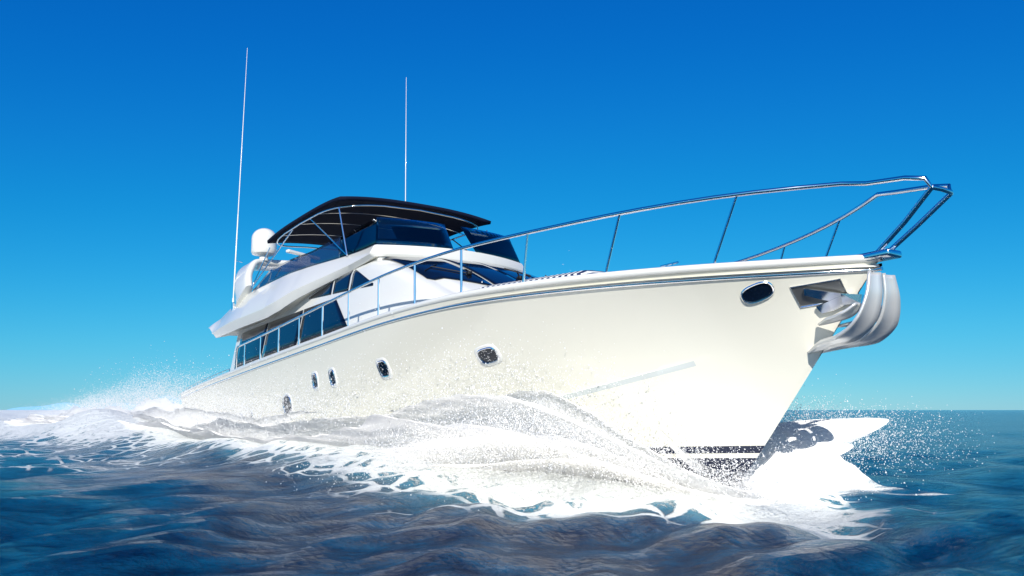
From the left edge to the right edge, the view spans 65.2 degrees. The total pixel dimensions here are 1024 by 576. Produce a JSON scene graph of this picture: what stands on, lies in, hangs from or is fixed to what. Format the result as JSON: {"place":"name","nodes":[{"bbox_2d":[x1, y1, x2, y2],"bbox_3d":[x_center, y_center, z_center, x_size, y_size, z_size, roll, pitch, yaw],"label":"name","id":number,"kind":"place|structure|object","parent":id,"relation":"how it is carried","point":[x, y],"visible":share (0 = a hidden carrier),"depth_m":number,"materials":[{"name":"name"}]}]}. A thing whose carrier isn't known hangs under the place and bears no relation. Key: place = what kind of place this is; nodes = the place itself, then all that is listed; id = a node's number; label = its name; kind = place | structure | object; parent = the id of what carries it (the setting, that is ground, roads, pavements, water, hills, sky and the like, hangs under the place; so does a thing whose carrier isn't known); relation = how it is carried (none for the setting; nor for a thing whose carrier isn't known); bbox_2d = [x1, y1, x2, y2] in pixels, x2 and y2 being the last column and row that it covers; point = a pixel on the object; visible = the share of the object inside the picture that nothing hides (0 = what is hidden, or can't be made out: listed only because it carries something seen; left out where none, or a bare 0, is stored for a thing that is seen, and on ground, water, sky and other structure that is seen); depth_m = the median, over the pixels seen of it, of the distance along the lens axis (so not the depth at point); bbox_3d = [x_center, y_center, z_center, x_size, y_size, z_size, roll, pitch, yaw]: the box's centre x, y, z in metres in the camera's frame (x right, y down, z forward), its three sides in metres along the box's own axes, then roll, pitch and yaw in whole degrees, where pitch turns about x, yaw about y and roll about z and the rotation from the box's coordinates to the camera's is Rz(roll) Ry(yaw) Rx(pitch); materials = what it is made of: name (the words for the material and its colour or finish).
{"place":"outdoors","nodes":[
{"label":"outdoors","id":0,"kind":"place"},
{"bbox_2d":[7,396,181,409],"bbox_3d":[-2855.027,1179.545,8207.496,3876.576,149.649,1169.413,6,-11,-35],"label":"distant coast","id":1,"kind":"structure","parent":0,"point":[38,407],"depth_m":7759.17},
{"bbox_2d":[286,249,304,255],"bbox_3d":[-7.096,-1.126,27.211,0.160,0.100,1.500,-7,-12,28],"label":"radar scanner","id":2,"kind":"object","parent":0,"point":[294,252],"visible":0.5,"depth_m":26.76,"materials":[{"name":"white plastic"}]},
{"bbox_2d":[230,259,493,370],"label":"deck house","id":3,"kind":"structure","parent":0,"point":[363,302],"depth_m":17.50,"materials":[{"name":"white"}]},
{"bbox_2d":[234,323,267,368],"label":"saloon window","id":4,"kind":"structure","parent":3,"relation":"in","point":[252,352],"depth_m":24.01,"materials":[{"name":"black glass"}]},
{"bbox_2d":[262,310,302,357],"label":"saloon window","id":5,"kind":"structure","parent":3,"relation":"in","point":[288,338],"depth_m":21.88,"materials":[{"name":"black glass"}]},
{"bbox_2d":[309,281,333,298],"bbox_3d":[-3.020,0.319,21.619,4.622,0.330,1.500,6,-13,-35],"label":"side window","id":6,"kind":"structure","parent":3,"relation":"attached to","point":[326,290],"depth_m":20.06,"materials":[{"name":"black glass"}]},
{"bbox_2d":[297,300,346,343],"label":"saloon window","id":7,"kind":"structure","parent":3,"relation":"in","point":[333,320],"depth_m":19.72,"materials":[{"name":"blue glass"}]},
{"bbox_2d":[333,271,352,293],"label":"side window","id":8,"kind":"structure","parent":3,"relation":"attached to","point":[342,283],"depth_m":19.20,"materials":[{"name":"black glass"}]},
{"bbox_2d":[350,269,372,289],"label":"side window","id":9,"kind":"structure","parent":3,"relation":"attached to","point":[358,278],"depth_m":18.51,"materials":[{"name":"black glass"}]},
{"bbox_2d":[209,245,525,337],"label":"flybridge deck","id":10,"kind":"structure","parent":3,"relation":"on","point":[278,297],"depth_m":20.73,"materials":[{"name":"white plastic"}]},
{"bbox_2d":[232,48,247,301],"bbox_3d":[-8.917,-3.703,26.216,0.066,8.856,0.066,2,-9,-13],"label":"antenna","id":11,"kind":"object","parent":10,"relation":"on","point":[239,197],"visible":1,"depth_m":26.04,"materials":[{"name":"white"}]},
{"bbox_2d":[234,259,286,306],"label":"radar arch","id":12,"kind":"structure","parent":10,"relation":"on","point":[243,284],"depth_m":25.10,"materials":[{"name":"white plastic"}]},
{"bbox_2d":[251,228,276,260],"bbox_3d":[-8.004,-1.397,25.845,0.800,1.080,0.800,6,-13,-35],"label":"satellite dome","id":13,"kind":"object","parent":12,"relation":"on","point":[260,245],"visible":0.84,"depth_m":25.55,"materials":[{"name":"white plastic"}]},
{"bbox_2d":[253,237,340,290],"bbox_3d":[-4.309,-0.368,23.532,4.720,0.635,5.933,6,-13,-35],"label":"wind deflector","id":14,"kind":"object","parent":10,"relation":"on","point":[328,251],"visible":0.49,"depth_m":21.48,"materials":[{"name":"blue"}]},
{"bbox_2d":[277,205,478,248],"bbox_3d":[-3.975,-1.566,23.245,4.544,0.176,5.344,6,-13,-35],"label":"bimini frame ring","id":15,"kind":"object","parent":10,"relation":"on","point":[368,205],"visible":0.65,"depth_m":21.47,"materials":[{"name":"silver metal"}]},
{"bbox_2d":[251,230,292,288],"bbox_3d":[-6.966,-0.817,23.160,2.300,1.461,0.035,-8,-12,44],"label":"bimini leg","id":16,"kind":"object","parent":15,"relation":"attached to","point":[272,258],"visible":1,"depth_m":23.12,"materials":[{"name":"silver metal"}]},
{"bbox_2d":[252,247,269,284],"bbox_3d":[-7.505,-0.601,23.883,0.591,1.233,0.036,-2,-9,11],"label":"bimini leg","id":17,"kind":"object","parent":16,"relation":"attached to","point":[261,266],"visible":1,"depth_m":23.87,"materials":[{"name":"silver metal"}]},
{"bbox_2d":[284,234,341,236],"bbox_3d":[-4.765,-1.425,24.333,4.462,0.256,0.031,6,-13,-35],"label":"canopy frame bar","id":18,"kind":"object","parent":15,"relation":"attached to","point":[313,234],"visible":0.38,"depth_m":23.56,"materials":[{"name":"silver metal"}]},
{"bbox_2d":[310,219,347,255],"bbox_3d":[-4.694,-1.325,20.406,0.035,1.387,2.374,6,-11,-36],"label":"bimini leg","id":19,"kind":"object","parent":15,"relation":"attached to","point":[337,245],"visible":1,"depth_m":20.25,"materials":[{"name":"silver metal"}]},
{"bbox_2d":[338,207,347,254],"bbox_3d":[-4.152,-1.404,19.657,0.036,1.298,0.538,7,-11,-39],"label":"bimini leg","id":20,"kind":"object","parent":19,"relation":"attached to","point":[343,231],"visible":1,"depth_m":19.64,"materials":[{"name":"silver metal"}]},
{"bbox_2d":[301,222,389,229],"bbox_3d":[-3.977,-1.670,23.264,4.462,0.256,0.031,6,-13,-35],"label":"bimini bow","id":21,"kind":"object","parent":15,"relation":"attached to","point":[338,223],"visible":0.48,"depth_m":22.50,"materials":[{"name":"silver metal"}]},
{"bbox_2d":[267,196,490,244],"bbox_3d":[-3.979,-1.744,23.277,4.530,0.370,5.322,6,-13,-35],"label":"bimini canvas","id":22,"kind":"object","parent":15,"relation":"on","point":[454,224],"visible":0.61,"depth_m":22.46,"materials":[{"name":"black fabric"}]},
{"bbox_2d":[321,212,464,234],"bbox_3d":[-3.188,-1.857,22.184,4.462,0.256,0.031,6,-13,-35],"label":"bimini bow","id":23,"kind":"object","parent":15,"relation":"attached to","point":[384,215],"visible":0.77,"depth_m":21.88,"materials":[{"name":"silver metal"}]},
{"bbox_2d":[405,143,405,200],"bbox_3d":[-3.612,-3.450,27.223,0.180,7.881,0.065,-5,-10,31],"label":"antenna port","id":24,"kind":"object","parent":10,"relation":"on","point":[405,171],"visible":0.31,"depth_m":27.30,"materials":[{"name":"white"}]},
{"bbox_2d":[339,217,519,262],"bbox_3d":[-1.923,-1.043,20.287,4.270,0.757,2.699,6,-13,-35],"label":"flybridge windshield","id":25,"kind":"object","parent":10,"relation":"on","point":[361,237],"visible":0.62,"depth_m":19.20,"materials":[{"name":"blue glass"}]},
{"bbox_2d":[382,257,537,284],"bbox_3d":[-0.530,-0.269,18.214,3.900,1.023,3.029,6,-11,-35],"label":"windscreen","id":26,"kind":"object","parent":3,"relation":"on","point":[432,273],"visible":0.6,"depth_m":17.11,"materials":[{"name":"blue glass"}]},
{"bbox_2d":[431,266,465,272],"bbox_3d":[-1.325,-0.373,17.049,0.038,0.242,0.859,31,-32,-74],"label":"wiper arm","id":27,"kind":"object","parent":26,"relation":"attached to","point":[447,269],"visible":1,"depth_m":17.05},
{"bbox_2d":[439,258,531,283],"bbox_3d":[-0.403,-0.301,18.041,1.605,1.038,2.753,6,-11,-35],"label":"windscreen","id":28,"kind":"object","parent":3,"relation":"on","point":[494,274],"visible":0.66,"depth_m":17.68,"materials":[{"name":"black glass"}]},
{"bbox_2d":[481,270,602,287],"bbox_3d":[1.383,0.013,15.486,3.234,0.239,2.709,6,-11,-35],"label":"sunpad cushion","id":29,"kind":"object","parent":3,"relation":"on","point":[572,273],"visible":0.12,"depth_m":14.27,"materials":[{"name":"white fabric"}]},
{"bbox_2d":[0,409,1023,575],"bbox_3d":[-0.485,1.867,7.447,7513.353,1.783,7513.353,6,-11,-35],"label":"ocean water","id":30,"kind":"structure","parent":0,"point":[96,492],"depth_m":10.47,"materials":[{"name":"liquid"}]},
{"bbox_2d":[13,394,828,500],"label":"bow wave","id":31,"kind":"object","parent":30,"relation":"on","point":[457,403],"depth_m":13.22,"materials":[{"name":"white liquid"}]},
{"bbox_2d":[27,391,803,494],"bbox_3d":[-14.444,6.190,36.757,9.991,1.801,63.679,6,-11,-35],"label":"water spray","id":32,"kind":"object","parent":31,"relation":"on","point":[553,398],"depth_m":13.18,"materials":[{"name":"white liquid"}]},
{"bbox_2d":[24,331,888,509],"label":"spray filaments","id":33,"kind":"object","parent":30,"relation":"on","point":[713,487],"visible":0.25,"depth_m":16.71,"materials":[{"name":"white liquid"}]},
{"bbox_2d":[9,282,916,513],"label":"spray mist","id":34,"kind":"structure","parent":30,"relation":"on","point":[141,397],"depth_m":18.21,"materials":[{"name":"white liquid"}]},
{"bbox_2d":[42,261,904,499],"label":"spray droplets","id":35,"kind":"object","parent":30,"relation":"on","point":[323,397],"visible":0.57,"depth_m":19.88,"materials":[{"name":"white liquid"}]},
{"bbox_2d":[10,414,950,505],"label":"bow wave","id":36,"kind":"object","parent":30,"relation":"on","point":[377,419],"depth_m":13.18,"materials":[{"name":"white liquid"}]},
{"bbox_2d":[59,398,772,480],"bbox_3d":[-14.592,5.900,37.055,6.307,2.454,63.097,6,-11,-35],"label":"water spray","id":37,"kind":"object","parent":36,"relation":"on","point":[681,452],"depth_m":12.62,"materials":[{"name":"white liquid"}]},
{"bbox_2d":[181,262,876,486],"bbox_3d":[-2.365,3.278,20.249,6.200,3.757,25.000,6,-13,-35],"label":"hull","id":38,"kind":"object","parent":30,"relation":"in","point":[723,355],"visible":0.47,"depth_m":12.55,"materials":[{"name":"white"}]},
{"bbox_2d":[282,393,292,412],"bbox_3d":[-5.547,2.886,19.750,0.118,0.592,0.680,6,-13,-35],"label":"porthole","id":39,"kind":"object","parent":38,"relation":"attached to","point":[287,400],"visible":0.64,"depth_m":19.75,"materials":[{"name":"black"}]},
{"bbox_2d":[311,371,318,390],"bbox_3d":[-4.500,2.124,18.284,0.097,0.454,0.380,6,-13,-35],"label":"porthole","id":40,"kind":"object","parent":38,"relation":"attached to","point":[314,377],"visible":0.95,"depth_m":18.28,"materials":[{"name":"black"}]},
{"bbox_2d":[328,367,337,387],"bbox_3d":[-3.930,1.964,17.540,0.124,0.450,0.380,6,-13,-35],"label":"porthole","id":41,"kind":"object","parent":38,"relation":"attached to","point":[332,375],"visible":0.92,"depth_m":17.52,"materials":[{"name":"black"}]},
{"bbox_2d":[375,358,392,379],"bbox_3d":[-2.547,1.605,15.926,0.220,0.421,0.457,6,-13,-35],"label":"porthole","id":42,"kind":"object","parent":38,"relation":"attached to","point":[383,373],"visible":0.97,"depth_m":15.91,"materials":[{"name":"black glass"}]},
{"bbox_2d":[474,344,502,365],"bbox_3d":[-0.413,1.169,13.935,0.585,0.369,0.250,-8,-12,44],"label":"porthole","id":43,"kind":"object","parent":38,"relation":"attached to","point":[488,354],"visible":0.97,"depth_m":13.92,"materials":[{"name":"black glass"}]},
{"bbox_2d":[180,255,882,394],"bbox_3d":[-2.401,1.747,20.532,6.240,0.753,25.005,6,-13,-35],"label":"toe rail","id":44,"kind":"object","parent":38,"relation":"attached to","point":[842,259],"depth_m":11.88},
{"bbox_2d":[187,369,229,387],"bbox_3d":[-10.017,3.050,26.141,0.046,0.588,5.965,6,-10,-33],"label":"rub rail","id":45,"kind":"object","parent":44,"relation":"attached to","point":[208,377],"visible":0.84,"depth_m":25.74,"materials":[{"name":"silver metal"}]},
{"bbox_2d":[181,266,882,398],"bbox_3d":[-2.399,1.895,20.507,6.214,0.704,24.996,6,-13,-35],"label":"rub rail","id":46,"kind":"object","parent":38,"relation":"attached to","point":[842,271],"depth_m":12.11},
{"bbox_2d":[235,175,951,368],"bbox_3d":[-0.189,0.553,17.610,5.944,1.235,19.176,6,-13,-35],"label":"top rail","id":47,"kind":"object","parent":38,"relation":"attached to","point":[906,219],"depth_m":11.30,"materials":[{"name":"silver metal"}]},
{"bbox_2d":[243,344,245,365],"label":"stanchion","id":48,"kind":"object","parent":47,"relation":"attached to","point":[244,353],"visible":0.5,"depth_m":22.82,"materials":[{"name":"silver metal"}]},
{"bbox_2d":[259,337,261,359],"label":"stanchion","id":49,"kind":"object","parent":47,"relation":"attached to","point":[260,348],"visible":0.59,"depth_m":21.66,"materials":[{"name":"silver metal"}]},
{"bbox_2d":[277,328,279,352],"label":"stanchion","id":50,"kind":"object","parent":47,"relation":"attached to","point":[278,339],"visible":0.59,"depth_m":20.55,"materials":[{"name":"silver metal"}]},
{"bbox_2d":[298,318,299,344],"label":"stanchion","id":51,"kind":"object","parent":47,"relation":"attached to","point":[299,332],"visible":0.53,"depth_m":19.42,"materials":[{"name":"silver metal"}]},
{"bbox_2d":[321,306,323,335],"bbox_3d":[-4.341,0.805,18.313,0.048,0.835,0.056,6,-13,-35],"label":"stanchion","id":52,"kind":"object","parent":47,"relation":"attached to","point":[322,321],"visible":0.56,"depth_m":18.30,"materials":[{"name":"silver metal"}]},
{"bbox_2d":[347,293,349,325],"bbox_3d":[-3.513,0.511,17.196,0.048,0.860,0.056,6,-13,-35],"label":"stanchion","id":53,"kind":"object","parent":47,"relation":"attached to","point":[348,309],"visible":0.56,"depth_m":17.20,"materials":[{"name":"silver metal"}]},
{"bbox_2d":[377,279,379,314],"bbox_3d":[-2.682,0.226,16.079,0.048,0.877,0.056,6,-13,-35],"label":"stanchion","id":54,"kind":"object","parent":47,"relation":"attached to","point":[378,305],"visible":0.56,"depth_m":16.07,"materials":[{"name":"silver metal"}]},
{"bbox_2d":[414,265,415,302],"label":"stanchion","id":55,"kind":"object","parent":47,"relation":"attached to","point":[414,283],"visible":0.59,"depth_m":14.97,"materials":[{"name":"silver metal"}]},
{"bbox_2d":[460,250,462,291],"bbox_3d":[-0.884,-0.258,13.924,0.048,0.880,0.061,6,-13,-35],"label":"stanchion","id":56,"kind":"object","parent":47,"relation":"attached to","point":[461,279],"visible":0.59,"depth_m":13.91,"materials":[{"name":"silver metal"}]},
{"bbox_2d":[522,234,528,281],"bbox_3d":[0.216,-0.448,12.893,0.048,0.893,0.174,6,-11,-35],"label":"stanchion","id":57,"kind":"object","parent":47,"relation":"attached to","point":[525,257],"visible":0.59,"depth_m":12.88,"materials":[{"name":"silver metal"}]},
{"bbox_2d":[605,215,620,271],"bbox_3d":[1.503,-0.628,11.960,0.048,0.948,0.377,6,-11,-35],"label":"stanchion","id":58,"kind":"object","parent":47,"relation":"attached to","point":[612,243],"visible":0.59,"depth_m":11.95,"materials":[{"name":"silver metal"}]},
{"bbox_2d":[713,196,737,262],"bbox_3d":[2.985,-0.779,11.213,0.048,0.994,0.541,6,-13,-35],"label":"stanchion","id":59,"kind":"object","parent":47,"relation":"attached to","point":[725,229],"visible":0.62,"depth_m":11.20,"materials":[{"name":"silver metal"}]},
{"bbox_2d":[825,221,839,255],"bbox_3d":[4.998,-0.560,12.648,0.048,0.994,0.541,6,-13,-35],"label":"stanchion","id":60,"kind":"object","parent":47,"relation":"attached to","point":[832,238],"visible":0.41,"depth_m":12.59,"materials":[{"name":"silver metal"}]},
{"bbox_2d":[932,185,953,195],"bbox_3d":[5.409,-1.223,10.025,0.505,0.079,0.111,6,-13,-35],"label":"railing","id":61,"kind":"object","parent":47,"relation":"attached to","point":[944,190],"visible":1,"depth_m":9.93,"materials":[{"name":"silver metal"}]},
{"bbox_2d":[441,263,881,306],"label":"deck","id":62,"kind":"structure","parent":38,"relation":"on","point":[876,265],"depth_m":11.38,"materials":[{"name":"white"}]},
{"bbox_2d":[740,281,774,303],"bbox_3d":[3.429,0.067,11.184,0.465,0.288,0.182,-6,-10,33],"label":"porthole","id":63,"kind":"object","parent":38,"relation":"attached to","point":[757,292],"visible":1,"depth_m":11.20,"materials":[{"name":"black glass"}]},
{"bbox_2d":[791,280,845,305],"bbox_3d":[4.216,0.068,10.955,0.746,0.340,0.167,-4,-9,22],"label":"anchor pocket","id":64,"kind":"object","parent":38,"relation":"on","point":[832,286],"visible":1,"depth_m":10.97,"materials":[{"name":"grey metal"}]},
{"bbox_2d":[790,278,846,307],"bbox_3d":[4.216,0.073,10.954,0.767,0.366,0.189,-3,-9,21],"label":"anchor pocket frame","id":65,"kind":"object","parent":38,"relation":"on","point":[812,284],"visible":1,"depth_m":10.96,"materials":[{"name":"silver metal"}]},
{"bbox_2d":[804,288,863,312],"bbox_3d":[4.424,0.156,10.853,0.863,0.346,0.226,-3,-9,21],"label":"anchor","id":66,"kind":"object","parent":65,"relation":"attached to","point":[835,301],"visible":0.83,"depth_m":10.88,"materials":[{"name":"silver metal"}]},
{"bbox_2d":[807,270,899,353],"bbox_3d":[4.564,0.376,10.967,1.058,0.991,1.217,6,-13,-35],"label":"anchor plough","id":67,"kind":"object","parent":38,"relation":"attached to","point":[863,322],"depth_m":10.69,"materials":[{"name":"silver metal"}]},
{"bbox_2d":[818,302,861,325],"bbox_3d":[4.318,0.344,10.712,0.314,0.232,0.696,6,-13,-35],"label":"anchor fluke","id":68,"kind":"object","parent":67,"relation":"attached to","point":[852,310],"visible":0.99,"depth_m":10.61,"materials":[{"name":"silver metal"}]},
{"bbox_2d":[838,305,881,327],"bbox_3d":[4.886,0.406,11.117,0.314,0.232,0.696,6,-13,-35],"label":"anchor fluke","id":69,"kind":"object","parent":67,"relation":"attached to","point":[844,324],"visible":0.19,"depth_m":11.16,"materials":[{"name":"silver metal"}]},
{"bbox_2d":[857,248,901,261],"bbox_3d":[4.871,-0.420,10.658,0.340,0.100,0.500,6,-13,-35],"label":"stem head fitting","id":70,"kind":"object","parent":38,"relation":"on","point":[886,254],"visible":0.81,"depth_m":10.50,"materials":[{"name":"silver metal"}]},
{"bbox_2d":[351,418,888,486],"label":"bow wave","id":71,"kind":"object","parent":30,"relation":"on","point":[514,438],"depth_m":13.47,"materials":[{"name":"white liquid"}]},
{"bbox_2d":[398,443,853,479],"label":"bow wave","id":72,"kind":"object","parent":30,"relation":"on","point":[567,471],"depth_m":13.21,"materials":[{"name":"white liquid"}]},
{"bbox_2d":[270,383,998,510],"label":"sea spray","id":73,"kind":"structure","parent":30,"relation":"on","point":[582,446],"depth_m":12.00,"materials":[{"name":"white liquid"}]},
{"bbox_2d":[296,391,982,497],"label":"bow fan drops","id":74,"kind":"object","parent":30,"relation":"in","point":[587,447],"visible":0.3,"depth_m":12.02,"materials":[{"name":"white liquid"}]},
{"bbox_2d":[0,0,1023,409],"label":"sky","id":75,"kind":"structure","parent":0,"point":[121,121],"materials":[{"name":"blue"}]},
{"bbox_3d":[2.340,-0.298,11.652,0.023,0.120,0.026,6,-13,-35],"label":"bow cleat leg","id":76,"kind":"object","parent":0,"visible":0},
{"bbox_2d":[660,261,678,266],"bbox_3d":[2.303,-0.347,11.711,0.028,0.032,0.340,6,-13,-35],"label":"bow cleat","id":77,"kind":"object","parent":76,"relation":"on","point":[668,264],"visible":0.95,"depth_m":11.69,"materials":[{"name":"silver metal"}]}
]}

